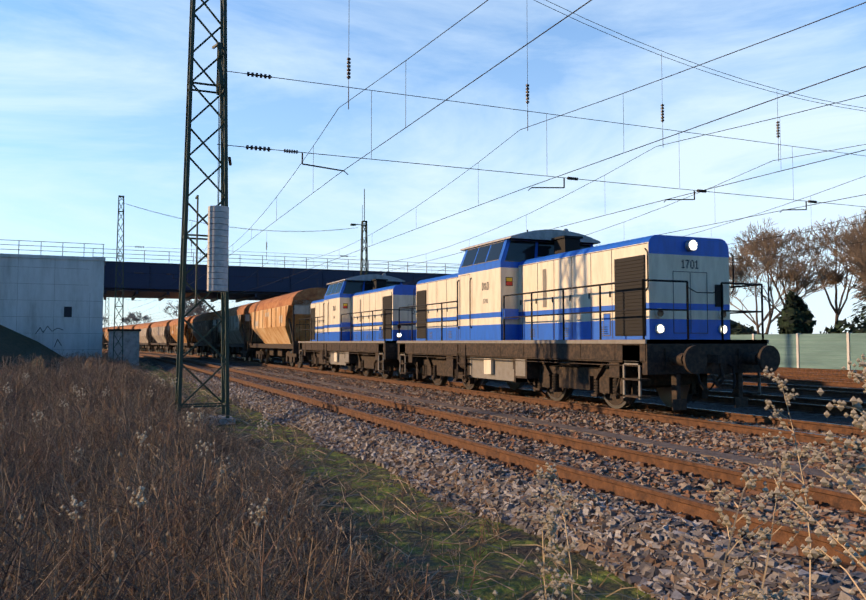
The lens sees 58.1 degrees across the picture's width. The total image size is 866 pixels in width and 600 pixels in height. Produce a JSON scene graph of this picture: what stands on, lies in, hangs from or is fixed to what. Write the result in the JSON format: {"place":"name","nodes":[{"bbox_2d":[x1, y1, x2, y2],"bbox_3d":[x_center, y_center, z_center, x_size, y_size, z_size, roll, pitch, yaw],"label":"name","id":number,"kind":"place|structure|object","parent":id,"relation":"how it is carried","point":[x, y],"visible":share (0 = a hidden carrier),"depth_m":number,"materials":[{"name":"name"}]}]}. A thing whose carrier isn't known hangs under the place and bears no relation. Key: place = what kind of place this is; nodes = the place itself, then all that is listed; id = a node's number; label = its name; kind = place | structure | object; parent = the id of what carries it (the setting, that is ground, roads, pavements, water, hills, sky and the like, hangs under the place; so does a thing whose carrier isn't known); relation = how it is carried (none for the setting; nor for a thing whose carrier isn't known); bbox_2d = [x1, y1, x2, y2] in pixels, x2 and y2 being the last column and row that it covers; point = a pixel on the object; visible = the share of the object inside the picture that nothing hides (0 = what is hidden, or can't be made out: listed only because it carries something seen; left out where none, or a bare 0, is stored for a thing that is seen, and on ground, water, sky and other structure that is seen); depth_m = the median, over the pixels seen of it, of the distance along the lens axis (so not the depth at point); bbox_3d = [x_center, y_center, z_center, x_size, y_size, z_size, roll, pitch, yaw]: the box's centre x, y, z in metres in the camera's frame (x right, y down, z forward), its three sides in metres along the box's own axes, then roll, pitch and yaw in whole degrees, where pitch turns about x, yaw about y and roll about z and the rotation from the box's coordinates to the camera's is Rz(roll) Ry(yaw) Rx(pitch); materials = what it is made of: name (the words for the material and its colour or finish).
{"place":"outdoors","nodes":[
{"label":"outdoors","id":0,"kind":"place"},
{"bbox_2d":[0,362,655,599],"bbox_3d":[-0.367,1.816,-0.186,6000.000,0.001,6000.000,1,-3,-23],"label":"ground","id":1,"kind":"structure","parent":0,"point":[522,547],"depth_m":7.25,"materials":[{"name":"green plant"}]},
{"bbox_2d":[0,239,105,360],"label":"bridge abutment","id":2,"kind":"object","parent":1,"relation":"on","point":[54,303],"depth_m":59.60,"materials":[{"name":"concrete"}]},
{"bbox_2d":[103,297,108,353],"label":"catenary mast","id":3,"kind":"object","parent":1,"relation":"on","point":[106,327],"visible":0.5,"depth_m":101.35,"materials":[{"name":"metal"}]},
{"bbox_2d":[113,195,123,362],"bbox_3d":[-20.600,-1.049,51.207,0.900,11.680,0.750,1,-3,-23],"label":"catenary mast","id":4,"kind":"object","parent":1,"relation":"on","point":[122,295],"visible":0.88,"depth_m":51.13,"materials":[{"name":"metal"}]},
{"bbox_2d":[107,329,140,366],"bbox_3d":[-23.420,3.619,59.003,2.300,2.800,3.200,1,-3,-23],"label":"relay hut","id":5,"kind":"object","parent":1,"relation":"on","point":[131,338],"visible":0.82,"depth_m":57.71,"materials":[{"name":"concrete"}]},
{"bbox_2d":[120,311,153,324],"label":"distant tree","id":6,"kind":"object","parent":1,"relation":"on","point":[129,317],"visible":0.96,"depth_m":309.25,"materials":[{"name":"plant"}]},
{"bbox_2d":[162,299,214,318],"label":"distant tree","id":7,"kind":"object","parent":1,"relation":"on","point":[199,306],"visible":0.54,"depth_m":248.04,"materials":[{"name":"plant"}]},
{"bbox_2d":[171,299,205,315],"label":"distant tree","id":8,"kind":"object","parent":1,"relation":"on","point":[189,310],"visible":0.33,"depth_m":264.85,"materials":[{"name":"brown plant"}]},
{"bbox_2d":[175,0,235,424],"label":"catenary mast","id":9,"kind":"object","parent":1,"relation":"on","point":[224,316],"visible":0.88,"depth_m":17.79,"materials":[{"name":"metal"}]},
{"bbox_2d":[104,0,865,326],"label":"catenary wires","id":10,"kind":"object","parent":9,"relation":"attached to","point":[265,76],"visible":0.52,"depth_m":21.84,"materials":[{"name":"black metal"}]},
{"bbox_2d":[194,42,228,305],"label":"tensioning weights","id":11,"kind":"object","parent":10,"relation":"attached to","point":[217,249],"visible":1,"depth_m":17.17,"materials":[{"name":"metal"}]},
{"bbox_2d":[93,249,458,302],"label":"road bridge","id":12,"kind":"structure","parent":1,"relation":"on","point":[158,283],"depth_m":69.52,"materials":[{"name":"metal"}]},
{"bbox_2d":[360,221,367,274],"bbox_3d":[-5.024,-0.350,56.713,0.900,10.880,0.750,1,-3,-23],"label":"catenary mast","id":13,"kind":"object","parent":1,"relation":"on","point":[363,225],"visible":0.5,"depth_m":56.87,"materials":[{"name":"metal"}]},
{"bbox_2d":[350,189,364,225],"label":"mast fittings","id":14,"kind":"object","parent":13,"relation":"attached to","point":[351,224],"visible":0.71,"depth_m":56.99,"materials":[{"name":"grey metal"}]},
{"bbox_2d":[0,350,865,599],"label":"dry plants","id":15,"kind":"object","parent":1,"relation":"on","point":[81,430],"visible":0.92,"depth_m":6.35,"materials":[{"name":"plant"}]},
{"bbox_2d":[730,322,771,334],"bbox_3d":[24.765,3.518,63.818,5.324,3.723,5.351,1,-3,-23],"label":"scrub","id":16,"kind":"object","parent":1,"relation":"on","point":[738,330],"visible":0.17,"depth_m":63.09,"materials":[{"name":"green plant"}]},
{"bbox_2d":[729,240,827,333],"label":"bare tree","id":17,"kind":"object","parent":1,"relation":"on","point":[791,275],"visible":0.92,"depth_m":68.31,"materials":[{"name":"brown plant"}]},
{"bbox_2d":[729,218,833,312],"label":"bare tree","id":18,"kind":"object","parent":1,"relation":"on","point":[742,255],"visible":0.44,"depth_m":87.88,"materials":[{"name":"brown plant"}]},
{"bbox_2d":[740,227,851,333],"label":"bare tree","id":19,"kind":"object","parent":1,"relation":"on","point":[833,277],"visible":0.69,"depth_m":77.54,"materials":[{"name":"brown plant"}]},
{"bbox_2d":[775,290,816,333],"bbox_3d":[29.270,2.236,63.073,3.038,6.203,3.365,-1,-3,17],"label":"conifer tree","id":20,"kind":"object","parent":1,"relation":"on","point":[796,316],"visible":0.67,"depth_m":62.28,"materials":[{"name":"green plant"}]},
{"bbox_2d":[784,212,865,324],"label":"bare tree","id":21,"kind":"object","parent":1,"relation":"on","point":[837,310],"visible":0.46,"depth_m":79.29,"materials":[{"name":"brown plant"}]},
{"bbox_2d":[811,223,865,280],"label":"bare tree","id":22,"kind":"object","parent":1,"relation":"on","point":[852,251],"visible":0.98,"depth_m":59.89,"materials":[{"name":"brown plant"}]},
{"bbox_2d":[820,313,865,333],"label":"scrub","id":23,"kind":"object","parent":1,"relation":"on","point":[859,328],"visible":0.33,"depth_m":56.23,"materials":[{"name":"green plant"}]},
{"bbox_2d":[837,209,865,275],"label":"bare tree","id":24,"kind":"object","parent":1,"relation":"on","point":[860,236],"visible":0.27,"depth_m":72.21,"materials":[{"name":"brown plant"}]},
{"bbox_2d":[843,252,865,301],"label":"bare tree","id":25,"kind":"object","parent":1,"relation":"on","point":[861,273],"visible":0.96,"depth_m":58.80,"materials":[{"name":"brown plant"}]},
{"bbox_2d":[845,207,865,325],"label":"conifer tree","id":26,"kind":"object","parent":1,"relation":"on","point":[863,308],"visible":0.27,"depth_m":83.81,"materials":[{"name":"green plant"}]},
{"bbox_2d":[845,225,865,278],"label":"bare tree","id":27,"kind":"object","parent":1,"relation":"on","point":[853,254],"visible":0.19,"depth_m":69.06,"materials":[{"name":"brown plant"}]},
{"bbox_2d":[0,319,761,377],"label":"embankment ground","id":28,"kind":"structure","parent":0,"point":[17,344],"depth_m":50.16,"materials":[{"name":"green plant"}]},
{"bbox_2d":[0,0,865,333],"label":"sky","id":29,"kind":"structure","parent":0,"point":[93,93],"materials":[{"name":"blue"}]},
{"bbox_2d":[102,350,865,545],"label":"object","id":30,"kind":"structure","parent":0,"point":[803,416],"depth_m":18.98,"materials":[{"name":"brown metal"}]},
{"bbox_2d":[102,350,865,567],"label":"railway track","id":31,"kind":"structure","parent":30,"relation":"on","point":[696,510],"depth_m":9.21,"materials":[{"name":"brown metal"}]},
{"bbox_2d":[102,349,865,451],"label":"track","id":32,"kind":"structure","parent":30,"relation":"on","point":[760,431],"depth_m":16.35,"materials":[{"name":"brown metal"}]},
{"bbox_2d":[102,327,107,348],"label":"hopper wagon","id":33,"kind":"object","parent":32,"relation":"on","point":[103,339],"visible":0.1,"depth_m":149.67,"materials":[{"name":"brown metal"}]},
{"bbox_2d":[103,326,120,348],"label":"hopper wagon","id":34,"kind":"object","parent":32,"relation":"on","point":[106,337],"visible":0.12,"depth_m":144.24,"materials":[{"name":"orange metal"}]},
{"bbox_2d":[120,324,145,350],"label":"hopper wagon","id":35,"kind":"object","parent":32,"relation":"on","point":[129,326],"depth_m":125.61,"materials":[{"name":"orange metal"}]},
{"bbox_2d":[134,322,163,351],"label":"hopper wagon","id":36,"kind":"object","parent":32,"relation":"on","point":[145,337],"visible":0.38,"depth_m":112.13,"materials":[{"name":"orange metal"}]},
{"bbox_2d":[150,319,183,352],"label":"hopper wagon","id":37,"kind":"object","parent":32,"relation":"on","point":[160,332],"visible":0.52,"depth_m":100.33,"materials":[{"name":"silver metal"}]},
{"bbox_2d":[168,315,206,354],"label":"hopper wagon","id":38,"kind":"object","parent":32,"relation":"on","point":[173,328],"visible":0.4,"depth_m":85.59,"materials":[{"name":"orange metal"}]},
{"bbox_2d":[189,310,235,357],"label":"hopper wagon","id":39,"kind":"object","parent":32,"relation":"on","point":[203,324],"visible":0.44,"depth_m":72.67,"materials":[{"name":"silver metal"}]},
{"bbox_2d":[215,302,273,360],"bbox_3d":[-14.582,2.541,61.105,3.040,4.280,15.000,1,-3,-24],"label":"hopper wagon","id":40,"kind":"object","parent":32,"relation":"on","point":[239,328],"visible":0.35,"depth_m":57.23,"materials":[{"name":"silver metal"}]},
{"bbox_2d":[247,288,327,367],"bbox_3d":[-8.590,1.795,47.330,3.040,4.280,15.000,1,-3,-23],"label":"hopper wagon","id":41,"kind":"object","parent":32,"relation":"on","point":[274,323],"visible":0.69,"depth_m":43.64,"materials":[{"name":"orange metal"}]},
{"bbox_2d":[298,273,422,378],"bbox_3d":[-2.867,1.007,33.900,3.128,4.458,14.240,1,-3,-23],"label":"locomotive","id":42,"kind":"object","parent":32,"relation":"on","point":[354,322],"visible":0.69,"depth_m":31.55,"materials":[{"name":"blue"}]},
{"bbox_2d":[397,229,779,409],"bbox_3d":[2.705,0.298,20.815,3.128,4.458,14.240,1,-3,-23],"label":"locomotive","id":43,"kind":"object","parent":32,"relation":"on","point":[560,315],"visible":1,"depth_m":16.67,"materials":[{"name":"blue"}]},
{"bbox_2d":[105,348,865,420],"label":"track","id":44,"kind":"structure","parent":30,"relation":"on","point":[797,406],"depth_m":19.16,"materials":[{"name":"brown metal"}]},
{"bbox_2d":[105,347,865,388],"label":"track","id":45,"kind":"structure","parent":30,"relation":"on","point":[841,383],"depth_m":28.91,"materials":[{"name":"brown metal"}]},
{"bbox_2d":[146,349,865,401],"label":"track","id":46,"kind":"structure","parent":30,"relation":"on","point":[829,392],"depth_m":23.66,"materials":[{"name":"brown metal"}]},
{"bbox_2d":[150,354,865,485],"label":"railway track","id":47,"kind":"structure","parent":30,"relation":"on","point":[748,460],"depth_m":12.88,"materials":[{"name":"brown metal"}]},
{"bbox_2d":[184,373,865,599],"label":"gravel ballast","id":48,"kind":"structure","parent":30,"relation":"on","point":[669,560],"depth_m":7.06,"materials":[{"name":"grey gravel"}]},
{"bbox_2d":[184,367,865,581],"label":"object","id":49,"kind":"structure","parent":30,"relation":"on","point":[852,526],"depth_m":11.73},
{"bbox_2d":[743,371,865,380],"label":"track","id":50,"kind":"structure","parent":30,"relation":"on","point":[814,375],"depth_m":34.25,"materials":[{"name":"brown metal"}]},
{"bbox_2d":[776,367,862,374],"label":"track","id":51,"kind":"structure","parent":30,"relation":"on","point":[837,371],"depth_m":39.37,"materials":[{"name":"brown metal"}]},
{"bbox_2d":[730,333,865,369],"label":"noise barrier wall","id":52,"kind":"structure","parent":0,"point":[826,351],"depth_m":52.74,"materials":[{"name":"green"}]}
]}

